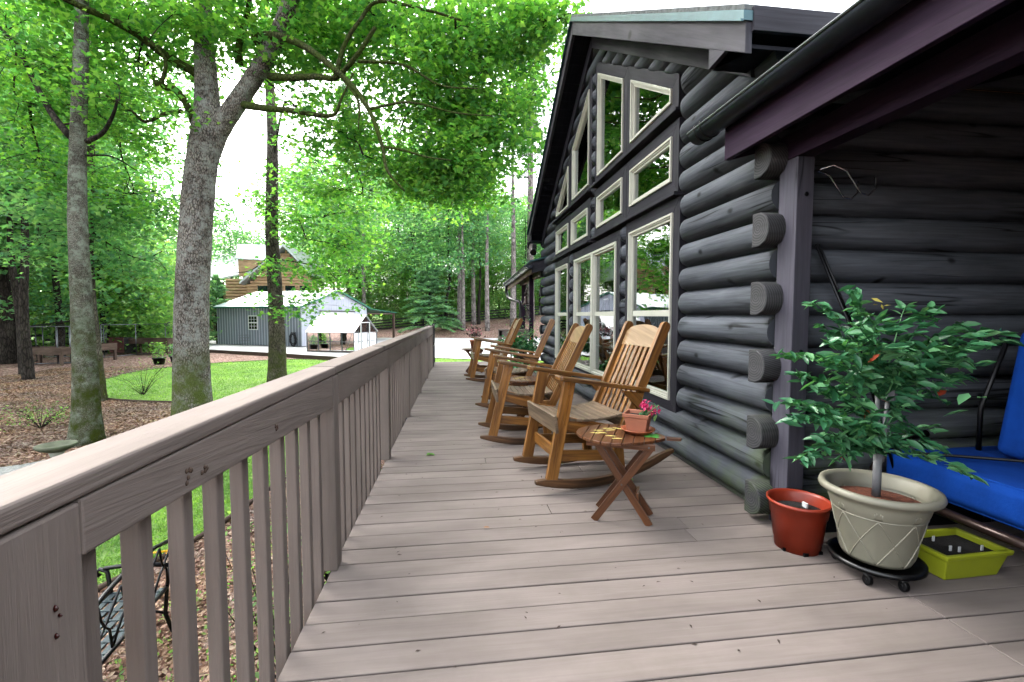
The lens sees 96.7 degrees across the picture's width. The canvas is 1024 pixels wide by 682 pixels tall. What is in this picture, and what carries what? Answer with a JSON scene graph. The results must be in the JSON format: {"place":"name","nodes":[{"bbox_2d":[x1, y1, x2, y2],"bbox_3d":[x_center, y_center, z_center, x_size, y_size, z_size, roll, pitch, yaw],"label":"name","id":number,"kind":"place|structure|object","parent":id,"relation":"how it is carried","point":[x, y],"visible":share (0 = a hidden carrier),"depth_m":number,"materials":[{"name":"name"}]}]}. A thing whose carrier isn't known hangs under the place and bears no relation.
{"place":"outdoors","nodes":[
{"label":"outdoors","id":0,"kind":"place"},
{"bbox_2d":[0,459,46,475],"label":"garden path","id":1,"kind":"structure","parent":0,"point":[6,470],"depth_m":7.72,"materials":[{"name":"white concrete"}]},
{"bbox_2d":[0,295,544,681],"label":"ground","id":2,"kind":"structure","parent":0,"point":[135,360],"depth_m":15.42,"materials":[{"name":"brown soil"}]},
{"bbox_2d":[0,398,69,431],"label":"bush","id":3,"kind":"object","parent":2,"relation":"on","point":[44,424],"visible":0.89,"depth_m":9.93,"materials":[{"name":"green plant"}]},
{"bbox_2d":[0,137,96,363],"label":"woodland tree","id":4,"kind":"object","parent":2,"relation":"on","point":[8,349],"visible":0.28,"depth_m":21.40,"materials":[{"name":"green plant"}]},
{"bbox_2d":[30,320,70,363],"bbox_3d":[-22.303,-0.060,22.780,2.287,2.112,5.426,-3,4,-39],"label":"wire pen","id":5,"kind":"object","parent":2,"relation":"on","point":[43,338],"visible":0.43,"depth_m":20.97,"materials":[{"name":"metal"}]},
{"bbox_2d":[32,346,70,364],"bbox_3d":[-21.409,0.681,21.109,2.240,0.800,0.880,0,3,7],"label":"bench","id":6,"kind":"object","parent":2,"relation":"on","point":[60,351],"visible":0.49,"depth_m":20.66,"materials":[{"name":"brown wood"}]},
{"bbox_2d":[33,440,78,457],"bbox_3d":[-6.957,1.909,6.967,0.492,0.670,0.492,0,3,-7],"label":"bird bath","id":7,"kind":"object","parent":2,"relation":"on","point":[54,448],"visible":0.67,"depth_m":6.91,"materials":[{"name":"stone"}]},
{"bbox_2d":[16,243,107,345],"bbox_3d":[-29.410,-3.107,26.851,10.008,8.493,8.146,1,3,13],"label":"woodland tree","id":8,"kind":"object","parent":2,"relation":"on","point":[45,332],"visible":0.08,"depth_m":26.79,"materials":[{"name":"green plant"}]},
{"bbox_2d":[0,36,149,343],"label":"woodland tree","id":9,"kind":"object","parent":2,"relation":"on","point":[51,271],"visible":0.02,"depth_m":21.91,"materials":[{"name":"green plant"}]},
{"bbox_2d":[0,35,152,266],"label":"woodland tree","id":10,"kind":"object","parent":2,"relation":"on","point":[4,245],"visible":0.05,"depth_m":18.62,"materials":[{"name":"green plant"}]},
{"bbox_2d":[0,0,154,373],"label":"woodland tree","id":11,"kind":"object","parent":2,"relation":"on","point":[14,281],"visible":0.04,"depth_m":17.52,"materials":[{"name":"green plant"}]},
{"bbox_2d":[9,152,166,357],"bbox_3d":[-24.621,-6.082,24.368,10.523,14.118,8.064,-3,4,-42],"label":"woodland tree","id":12,"kind":"object","parent":2,"relation":"on","point":[58,305],"visible":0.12,"depth_m":24.23,"materials":[{"name":"green plant"}]},
{"bbox_2d":[0,0,185,379],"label":"woodland tree","id":13,"kind":"object","parent":2,"relation":"on","point":[27,368],"visible":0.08,"depth_m":16.10,"materials":[{"name":"green plant"}]},
{"bbox_2d":[29,216,175,350],"bbox_3d":[-25.776,-3.597,29.243,10.915,9.263,8.884,-3,4,-44],"label":"woodland tree","id":14,"kind":"object","parent":2,"relation":"on","point":[112,303],"visible":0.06,"depth_m":28.85,"materials":[{"name":"green plant"}]},
{"bbox_2d":[29,137,176,352],"bbox_3d":[-24.670,-6.258,27.147,9.094,14.123,9.357,0,3,-7],"label":"woodland tree","id":15,"kind":"object","parent":2,"relation":"on","point":[102,314],"visible":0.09,"depth_m":26.95,"materials":[{"name":"green plant"}]},
{"bbox_2d":[0,0,222,275],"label":"woodland tree","id":16,"kind":"object","parent":2,"relation":"on","point":[170,169],"visible":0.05,"depth_m":22.37,"materials":[{"name":"green plant"}]},
{"bbox_2d":[108,337,135,352],"bbox_3d":[-22.638,0.236,26.476,1.020,0.910,0.800,1,3,10],"label":"slatted crate","id":17,"kind":"object","parent":2,"relation":"on","point":[129,347],"visible":0.61,"depth_m":26.14,"materials":[{"name":"brown wood"}]},
{"bbox_2d":[0,0,260,447],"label":"slender tree","id":18,"kind":"object","parent":2,"relation":"on","point":[76,107],"visible":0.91,"depth_m":8.99,"materials":[{"name":"green plant"}]},
{"bbox_2d":[97,539,171,664],"bbox_3d":[-2.976,2.062,3.184,0.612,0.981,1.297,-1,3,-13],"label":"garden bench","id":19,"kind":"object","parent":2,"relation":"on","point":[114,638],"visible":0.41,"depth_m":3.51,"materials":[{"name":"black metal"}]},
{"bbox_2d":[100,322,169,357],"bbox_3d":[-23.668,-0.275,28.736,3.064,1.838,11.016,-2,4,-35],"label":"wire pen","id":20,"kind":"object","parent":2,"relation":"on","point":[103,341],"visible":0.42,"depth_m":25.57,"materials":[{"name":"metal"}]},
{"bbox_2d":[65,226,212,353],"bbox_3d":[-23.256,-2.981,28.205,9.469,8.037,7.708,2,4,35],"label":"woodland tree","id":21,"kind":"object","parent":2,"relation":"on","point":[151,313],"visible":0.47,"depth_m":27.38,"materials":[{"name":"green plant"}]},
{"bbox_2d":[110,357,171,394],"bbox_3d":[-10.803,1.110,13.162,1.763,1.277,2.144,-1,3,-21],"label":"bush","id":22,"kind":"object","parent":2,"relation":"on","point":[147,386],"visible":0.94,"depth_m":13.38,"materials":[{"name":"green plant"}]},
{"bbox_2d":[127,337,172,354],"bbox_3d":[-20.838,0.307,26.478,3.040,0.950,0.880,1,3,13],"label":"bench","id":23,"kind":"object","parent":2,"relation":"on","point":[140,341],"visible":0.64,"depth_m":26.03,"materials":[{"name":"brown wood"}]},
{"bbox_2d":[145,341,168,364],"bbox_3d":[-16.457,0.554,21.194,0.779,1.074,0.923,0,3,-7],"label":"potted shrub","id":24,"kind":"object","parent":2,"relation":"on","point":[160,360],"visible":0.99,"depth_m":21.09,"materials":[{"name":"green plant"}]},
{"bbox_2d":[114,147,241,290],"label":"woodland tree","id":25,"kind":"object","parent":2,"relation":"on","point":[167,181],"visible":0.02,"depth_m":40.33,"materials":[{"name":"green plant"}]},
{"bbox_2d":[175,207,264,299],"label":"woodland tree","id":26,"kind":"object","parent":2,"relation":"on","point":[235,235],"visible":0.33,"depth_m":49.24,"materials":[{"name":"green plant"}]},
{"bbox_2d":[209,274,230,343],"bbox_3d":[-21.111,-2.200,32.392,3.353,5.148,3.571,0,3,-7],"label":"evergreen shrub","id":27,"kind":"object","parent":2,"relation":"on","point":[220,287],"visible":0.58,"depth_m":32.16,"materials":[{"name":"green plant"}]},
{"bbox_2d":[0,366,489,681],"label":"fallen leaves","id":28,"kind":"object","parent":2,"relation":"on","point":[15,380],"depth_m":9.69,"materials":[{"name":"brown plant"}]},
{"bbox_2d":[163,244,336,337],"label":"log cabin","id":29,"kind":"object","parent":2,"relation":"on","point":[246,254],"visible":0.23,"depth_m":44.78,"materials":[{"name":"brown wood"}]},
{"bbox_2d":[225,511,330,678],"bbox_3d":[-1.779,1.873,3.289,0.830,1.318,1.448,0,3,-7],"label":"bush","id":30,"kind":"object","parent":2,"relation":"on","point":[255,619],"visible":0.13,"depth_m":3.26,"materials":[{"name":"green plant"}]},
{"bbox_2d":[240,162,328,288],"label":"woodland tree","id":31,"kind":"object","parent":2,"relation":"on","point":[251,213],"visible":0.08,"depth_m":64.04,"materials":[{"name":"green plant"}]},
{"bbox_2d":[240,149,344,265],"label":"woodland tree","id":32,"kind":"object","parent":2,"relation":"on","point":[282,203],"visible":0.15,"depth_m":54.02,"materials":[{"name":"green plant"}]},
{"bbox_2d":[0,0,597,415],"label":"oak tree","id":33,"kind":"object","parent":2,"relation":"on","point":[434,48],"visible":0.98,"depth_m":9.83,"materials":[{"name":"green plant"}]},
{"bbox_2d":[212,290,396,345],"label":"metal shed","id":34,"kind":"structure","parent":2,"relation":"on","point":[236,319],"depth_m":30.94,"materials":[{"name":"grey metal"}]},
{"bbox_2d":[248,315,257,329],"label":"window","id":35,"kind":"structure","parent":34,"relation":"in","point":[252,319],"depth_m":30.40,"materials":[{"name":"white paint"}]},
{"bbox_2d":[278,178,379,289],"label":"woodland tree","id":36,"kind":"object","parent":2,"relation":"on","point":[313,230],"visible":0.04,"depth_m":53.74,"materials":[{"name":"green plant"}]},
{"bbox_2d":[143,346,541,360],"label":"timber curb","id":37,"kind":"structure","parent":2,"relation":"on","point":[297,356],"depth_m":25.16,"materials":[{"name":"brown wood"}]},
{"bbox_2d":[283,135,403,289],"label":"woodland tree","id":38,"kind":"object","parent":2,"relation":"on","point":[358,232],"visible":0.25,"depth_m":42.86,"materials":[{"name":"green plant"}]},
{"bbox_2d":[332,71,365,295],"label":"pine tree","id":39,"kind":"object","parent":2,"relation":"on","point":[347,91],"visible":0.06,"depth_m":48.44,"materials":[{"name":"green plant"}]},
{"bbox_2d":[311,210,406,320],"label":"woodland tree","id":40,"kind":"object","parent":2,"relation":"on","point":[373,286],"visible":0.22,"depth_m":49.38,"materials":[{"name":"green plant"}]},
{"bbox_2d":[346,112,377,304],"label":"pine tree","id":41,"kind":"object","parent":2,"relation":"on","point":[363,284],"visible":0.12,"depth_m":47.84,"materials":[{"name":"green plant"}]},
{"bbox_2d":[336,267,389,327],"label":"woodland tree","id":42,"kind":"object","parent":2,"relation":"on","point":[368,293],"visible":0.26,"depth_m":49.74,"materials":[{"name":"green plant"}]},
{"bbox_2d":[351,178,405,318],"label":"woodland tree","id":43,"kind":"object","parent":2,"relation":"on","point":[377,229],"visible":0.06,"depth_m":64.10,"materials":[{"name":"green plant"}]},
{"bbox_2d":[353,240,411,321],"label":"woodland tree","id":44,"kind":"object","parent":2,"relation":"on","point":[383,256],"visible":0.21,"depth_m":53.06,"materials":[{"name":"green plant"}]},
{"bbox_2d":[369,279,411,327],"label":"woodland tree","id":45,"kind":"object","parent":2,"relation":"on","point":[393,303],"visible":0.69,"depth_m":49.94,"materials":[{"name":"green plant"}]},
{"bbox_2d":[350,125,454,307],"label":"woodland tree","id":46,"kind":"object","parent":2,"relation":"on","point":[391,226],"visible":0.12,"depth_m":57.08,"materials":[{"name":"green plant"}]},
{"bbox_2d":[355,123,456,305],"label":"woodland tree","id":47,"kind":"object","parent":2,"relation":"on","point":[396,143],"visible":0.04,"depth_m":64.86,"materials":[{"name":"green plant"}]},
{"bbox_2d":[371,178,451,324],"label":"woodland tree","id":48,"kind":"object","parent":2,"relation":"on","point":[413,243],"visible":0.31,"depth_m":50.49,"materials":[{"name":"green plant"}]},
{"bbox_2d":[378,250,456,324],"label":"woodland tree","id":49,"kind":"object","parent":2,"relation":"on","point":[415,271],"visible":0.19,"depth_m":50.11,"materials":[{"name":"green plant"}]},
{"bbox_2d":[397,256,462,332],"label":"spruce tree","id":50,"kind":"object","parent":2,"relation":"on","point":[430,278],"visible":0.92,"depth_m":42.65,"materials":[{"name":"green plant"}]},
{"bbox_2d":[388,189,482,316],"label":"woodland tree","id":51,"kind":"object","parent":2,"relation":"on","point":[407,219],"visible":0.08,"depth_m":50.87,"materials":[{"name":"green plant"}]},
{"bbox_2d":[382,188,517,329],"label":"woodland tree","id":52,"kind":"object","parent":2,"relation":"on","point":[451,246],"visible":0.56,"depth_m":44.02,"materials":[{"name":"green plant"}]},
{"bbox_2d":[443,153,461,328],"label":"pine tree","id":53,"kind":"object","parent":2,"relation":"on","point":[459,286],"visible":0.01,"depth_m":45.29,"materials":[{"name":"brown plant"}]},
{"bbox_2d":[371,306,539,329],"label":"rail fence","id":54,"kind":"object","parent":2,"relation":"on","point":[453,316],"visible":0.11,"depth_m":49.05,"materials":[{"name":"brown wood"}]},
{"bbox_2d":[452,138,473,330],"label":"pine tree","id":55,"kind":"object","parent":2,"relation":"on","point":[463,299],"visible":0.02,"depth_m":44.44,"materials":[{"name":"brown plant"}]},
{"bbox_2d":[444,265,498,319],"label":"woodland tree","id":56,"kind":"object","parent":2,"relation":"on","point":[468,306],"visible":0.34,"depth_m":51.98,"materials":[{"name":"green plant"}]},
{"bbox_2d":[471,205,475,324],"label":"pine tree","id":57,"kind":"object","parent":2,"relation":"on","point":[473,308],"depth_m":47.52,"materials":[{"name":"brown plant"}]},
{"bbox_2d":[441,220,510,312],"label":"woodland tree","id":58,"kind":"object","parent":2,"relation":"on","point":[491,277],"visible":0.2,"depth_m":52.29,"materials":[{"name":"green plant"}]},
{"bbox_2d":[423,169,534,324],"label":"woodland tree","id":59,"kind":"object","parent":2,"relation":"on","point":[502,210],"visible":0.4,"depth_m":46.69,"materials":[{"name":"green plant"}]},
{"bbox_2d":[482,99,505,330],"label":"pine tree","id":60,"kind":"object","parent":2,"relation":"on","point":[487,319],"visible":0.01,"depth_m":44.12,"materials":[{"name":"brown plant"}]},
{"bbox_2d":[476,228,524,307],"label":"woodland tree","id":61,"kind":"object","parent":2,"relation":"on","point":[501,262],"visible":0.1,"depth_m":54.95,"materials":[{"name":"green plant"}]},
{"bbox_2d":[482,253,544,318],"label":"woodland tree","id":62,"kind":"object","parent":2,"relation":"on","point":[499,293],"visible":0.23,"depth_m":50.71,"materials":[{"name":"green plant"}]},
{"bbox_2d":[492,193,539,265],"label":"woodland tree","id":63,"kind":"object","parent":2,"relation":"on","point":[507,217],"visible":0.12,"depth_m":57.95,"materials":[{"name":"green plant"}]},
{"bbox_2d":[492,206,542,318],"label":"woodland tree","id":64,"kind":"object","parent":2,"relation":"on","point":[524,260],"visible":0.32,"depth_m":49.39,"materials":[{"name":"green plant"}]},
{"bbox_2d":[499,60,537,326],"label":"pine tree","id":65,"kind":"object","parent":2,"relation":"on","point":[513,289],"visible":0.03,"depth_m":45.82,"materials":[{"name":"brown plant"}]},
{"bbox_2d":[514,86,546,318],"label":"pine tree","id":66,"kind":"object","parent":2,"relation":"on","point":[526,169],"visible":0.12,"depth_m":48.69,"materials":[{"name":"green plant"}]},
{"bbox_2d":[518,18,554,321],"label":"pine tree","id":67,"kind":"object","parent":2,"relation":"on","point":[530,257],"visible":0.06,"depth_m":47.16,"materials":[{"name":"brown plant"}]},
{"bbox_2d":[277,361,1023,681],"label":"porch deck","id":68,"kind":"structure","parent":2,"relation":"on","point":[468,592],"depth_m":1.98,"materials":[{"name":"beige paint"}]},
{"bbox_2d":[0,326,432,681],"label":"deck railing","id":69,"kind":"object","parent":68,"relation":"on","point":[63,516],"visible":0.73,"depth_m":1.15,"materials":[{"name":"beige paint"}]},
{"bbox_2d":[464,318,522,381],"bbox_3d":[-0.330,0.147,8.369,1.060,1.147,0.724,1,3,-10],"label":"rocking chair","id":70,"kind":"object","parent":68,"relation":"on","point":[476,356],"visible":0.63,"depth_m":8.14,"materials":[{"name":"brown wood"}]},
{"bbox_2d":[475,319,554,407],"bbox_3d":[0.079,0.282,6.012,1.060,1.147,0.724,0,3,4],"label":"rocking chair","id":71,"kind":"object","parent":68,"relation":"on","point":[490,370],"visible":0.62,"depth_m":5.76,"materials":[{"name":"brown wood"}]},
{"bbox_2d":[491,316,544,364],"bbox_3d":[0.153,0.002,8.965,1.388,1.383,1.374,0,3,-7],"label":"flower planter","id":72,"kind":"object","parent":68,"relation":"on","point":[518,342],"visible":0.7,"depth_m":8.79,"materials":[{"name":"green plant"}]},
{"bbox_2d":[510,376,535,416],"bbox_3d":[0.178,0.670,5.026,0.512,0.513,0.466,2,4,35],"label":"side table","id":73,"kind":"object","parent":68,"relation":"on","point":[522,380],"visible":0.38,"depth_m":4.94,"materials":[{"name":"wood"}]},
{"bbox_2d":[478,323,592,444],"bbox_3d":[0.227,0.381,4.483,1.060,1.147,0.724,2,3,-6],"label":"rocking chair","id":74,"kind":"object","parent":68,"relation":"on","point":[566,359],"visible":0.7,"depth_m":4.25,"materials":[{"name":"brown wood"}]},
{"bbox_2d":[513,321,673,488],"bbox_3d":[0.597,0.422,3.412,1.060,1.147,0.724,0,3,-16],"label":"rocking chair","id":75,"kind":"object","parent":68,"relation":"on","point":[562,418],"visible":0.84,"depth_m":3.29,"materials":[{"name":"brown wood"}]},
{"bbox_2d":[576,424,681,525],"bbox_3d":[0.640,0.802,2.693,0.466,0.513,0.512,-2,4,-32],"label":"side table","id":76,"kind":"object","parent":68,"relation":"on","point":[604,439],"visible":0.86,"depth_m":2.62,"materials":[{"name":"red wood"}]},
{"bbox_2d":[621,399,660,435],"bbox_3d":[0.760,0.444,2.696,0.225,0.202,0.200,2,4,28],"label":"flower pot","id":77,"kind":"object","parent":76,"relation":"on","point":[637,422],"visible":1,"depth_m":2.66,"materials":[{"name":"ceramic"}]},
{"bbox_2d":[504,0,1023,519],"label":"log house","id":78,"kind":"structure","parent":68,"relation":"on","point":[692,198],"depth_m":2.76,"materials":[{"name":"grey wood"}]},
{"bbox_2d":[555,263,567,357],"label":"window","id":79,"kind":"structure","parent":78,"relation":"in","point":[561,273],"depth_m":7.87,"materials":[{"name":"beige plastic"}]},
{"bbox_2d":[556,223,568,254],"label":"window","id":80,"kind":"structure","parent":78,"relation":"in","point":[562,234],"depth_m":7.74,"materials":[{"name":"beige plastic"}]},
{"bbox_2d":[556,166,568,217],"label":"window","id":81,"kind":"structure","parent":78,"relation":"in","point":[563,203],"depth_m":7.52,"materials":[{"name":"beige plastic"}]},
{"bbox_2d":[571,208,587,244],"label":"window","id":82,"kind":"structure","parent":78,"relation":"in","point":[579,224],"depth_m":6.65,"materials":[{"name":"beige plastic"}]},
{"bbox_2d":[572,89,589,200],"bbox_3d":[1.035,-2.749,6.517,0.142,1.250,0.847,0,3,-7],"label":"window","id":83,"kind":"structure","parent":78,"relation":"in","point":[580,150],"depth_m":6.52,"materials":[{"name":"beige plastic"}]},
{"bbox_2d":[573,252,591,372],"bbox_3d":[1.057,-0.396,6.478,0.142,1.598,0.885,0,3,-7],"label":"window","id":84,"kind":"structure","parent":78,"relation":"in","point":[582,265],"depth_m":6.54,"materials":[{"name":"beige plastic"}]},
{"bbox_2d":[590,241,616,380],"bbox_3d":[1.171,-0.346,5.594,0.142,1.598,0.885,0,3,-7],"label":"window","id":85,"kind":"structure","parent":78,"relation":"in","point":[604,259],"depth_m":5.69,"materials":[{"name":"beige glass"}]},
{"bbox_2d":[596,177,622,228],"bbox_3d":[1.192,-1.600,5.361,0.142,0.387,0.867,0,3,-7],"label":"window","id":86,"kind":"structure","parent":78,"relation":"in","point":[609,203],"depth_m":5.38,"materials":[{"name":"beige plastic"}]},
{"bbox_2d":[597,73,623,175],"bbox_3d":[1.193,-2.688,5.297,0.142,1.267,0.862,0,3,-7],"label":"window","id":87,"kind":"structure","parent":78,"relation":"in","point":[610,89],"depth_m":5.40,"materials":[{"name":"beige glass"}]},
{"bbox_2d":[626,213,673,399],"bbox_3d":[1.337,-0.309,4.309,0.142,1.577,0.942,0,3,-7],"label":"window","id":88,"kind":"structure","parent":78,"relation":"in","point":[650,246],"depth_m":4.22,"materials":[{"name":"beige glass"}]},
{"bbox_2d":[629,137,672,206],"bbox_3d":[1.335,-1.545,4.259,0.142,0.372,0.902,0,3,-7],"label":"window","id":89,"kind":"structure","parent":78,"relation":"in","point":[653,173],"depth_m":4.23,"materials":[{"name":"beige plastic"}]},
{"bbox_2d":[630,80,672,142],"bbox_3d":[1.333,-2.322,4.227,0.142,0.633,0.887,0,3,-7],"label":"window","id":90,"kind":"structure","parent":78,"relation":"in","point":[648,101],"depth_m":4.37,"materials":[{"name":"beige plastic"}]},
{"bbox_2d":[814,164,876,199],"bbox_3d":[1.797,-0.867,2.491,0.356,0.160,0.100,0,3,-7],"label":"plant hook","id":91,"kind":"object","parent":78,"relation":"attached to","point":[856,184],"visible":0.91,"depth_m":2.47,"materials":[{"name":"metal"}]},
{"bbox_2d":[766,488,831,556],"bbox_3d":[1.482,0.940,2.361,0.296,0.252,0.296,0,3,-7],"label":"plastic pot","id":92,"kind":"object","parent":68,"relation":"on","point":[799,519],"visible":0.98,"depth_m":2.29,"materials":[{"name":"plastic"}]},
{"bbox_2d":[814,243,893,467],"bbox_3d":[1.976,0.245,2.565,0.563,1.585,0.022,0,3,7],"label":"leaning pole","id":93,"kind":"object","parent":68,"relation":"on","point":[833,282],"visible":0.5,"depth_m":2.55,"materials":[{"name":"black metal"}]},
{"bbox_2d":[827,536,928,591],"bbox_3d":[1.695,1.038,2.126,0.369,0.083,0.369,0,3,-7],"label":"plant dolly","id":94,"kind":"object","parent":68,"relation":"on","point":[918,570],"visible":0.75,"depth_m":2.01,"materials":[{"name":"black plastic"}]},
{"bbox_2d":[818,468,947,569],"bbox_3d":[1.695,0.829,2.114,0.466,0.335,0.466,0,3,-7],"label":"beige planter","id":95,"kind":"object","parent":94,"relation":"on","point":[887,529],"visible":0.97,"depth_m":2.02,"materials":[{"name":"plastic"}]},
{"bbox_2d":[762,285,1023,496],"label":"bushy plant","id":96,"kind":"object","parent":95,"relation":"on","point":[869,434],"visible":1,"depth_m":2.02,"materials":[{"name":"green plant"}]},
{"bbox_2d":[869,333,1023,550],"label":"cushioned chair","id":97,"kind":"object","parent":68,"relation":"on","point":[999,469],"visible":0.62,"depth_m":2.32,"materials":[{"name":"blue fabric"}]},
{"bbox_2d":[918,527,1013,579],"bbox_3d":[2.083,1.013,2.159,0.366,0.128,0.242,-1,3,-9],"label":"lime planter","id":98,"kind":"object","parent":68,"relation":"on","point":[950,553],"visible":0.81,"depth_m":2.09,"materials":[{"name":"plastic"}]},
{"bbox_2d":[96,358,542,584],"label":"lawn","id":99,"kind":"structure","parent":0,"point":[167,398],"depth_m":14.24,"materials":[{"name":"green plant"}]},
{"bbox_2d":[0,17,250,400],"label":"dark tree","id":100,"kind":"object","parent":99,"relation":"on","point":[122,254],"visible":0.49,"depth_m":12.31,"materials":[{"name":"green plant"}]},
{"bbox_2d":[109,476,324,681],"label":"ground cover","id":101,"kind":"object","parent":99,"relation":"on","point":[119,660],"visible":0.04,"depth_m":3.60,"materials":[{"name":"brown plant"}]},
{"bbox_2d":[98,358,462,591],"bbox_3d":[-8.471,1.617,13.550,16.573,0.715,22.889,1,4,24],"label":"lawn edging","id":102,"kind":"object","parent":99,"relation":"on","point":[101,586],"visible":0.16,"depth_m":6.33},
{"bbox_2d":[213,1,408,381],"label":"lawn tree","id":103,"kind":"object","parent":99,"relation":"on","point":[277,356],"visible":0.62,"depth_m":15.32,"materials":[{"name":"green plant"}]},
{"bbox_2d":[142,338,542,359],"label":"driveway","id":104,"kind":"structure","parent":0,"point":[448,347],"depth_m":27.84,"materials":[{"name":"concrete"}]},
{"bbox_2d":[305,315,377,352],"bbox_3d":[-9.635,-0.450,25.892,3.237,2.075,2.220,1,3,18],"label":"greenhouse","id":105,"kind":"object","parent":104,"relation":"on","point":[344,333],"visible":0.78,"depth_m":25.13,"materials":[{"name":"metal"}]},
{"bbox_2d":[26,0,856,300],"label":"sky","id":106,"kind":"structure","parent":0,"point":[242,143],"materials":[{"name":"white"}]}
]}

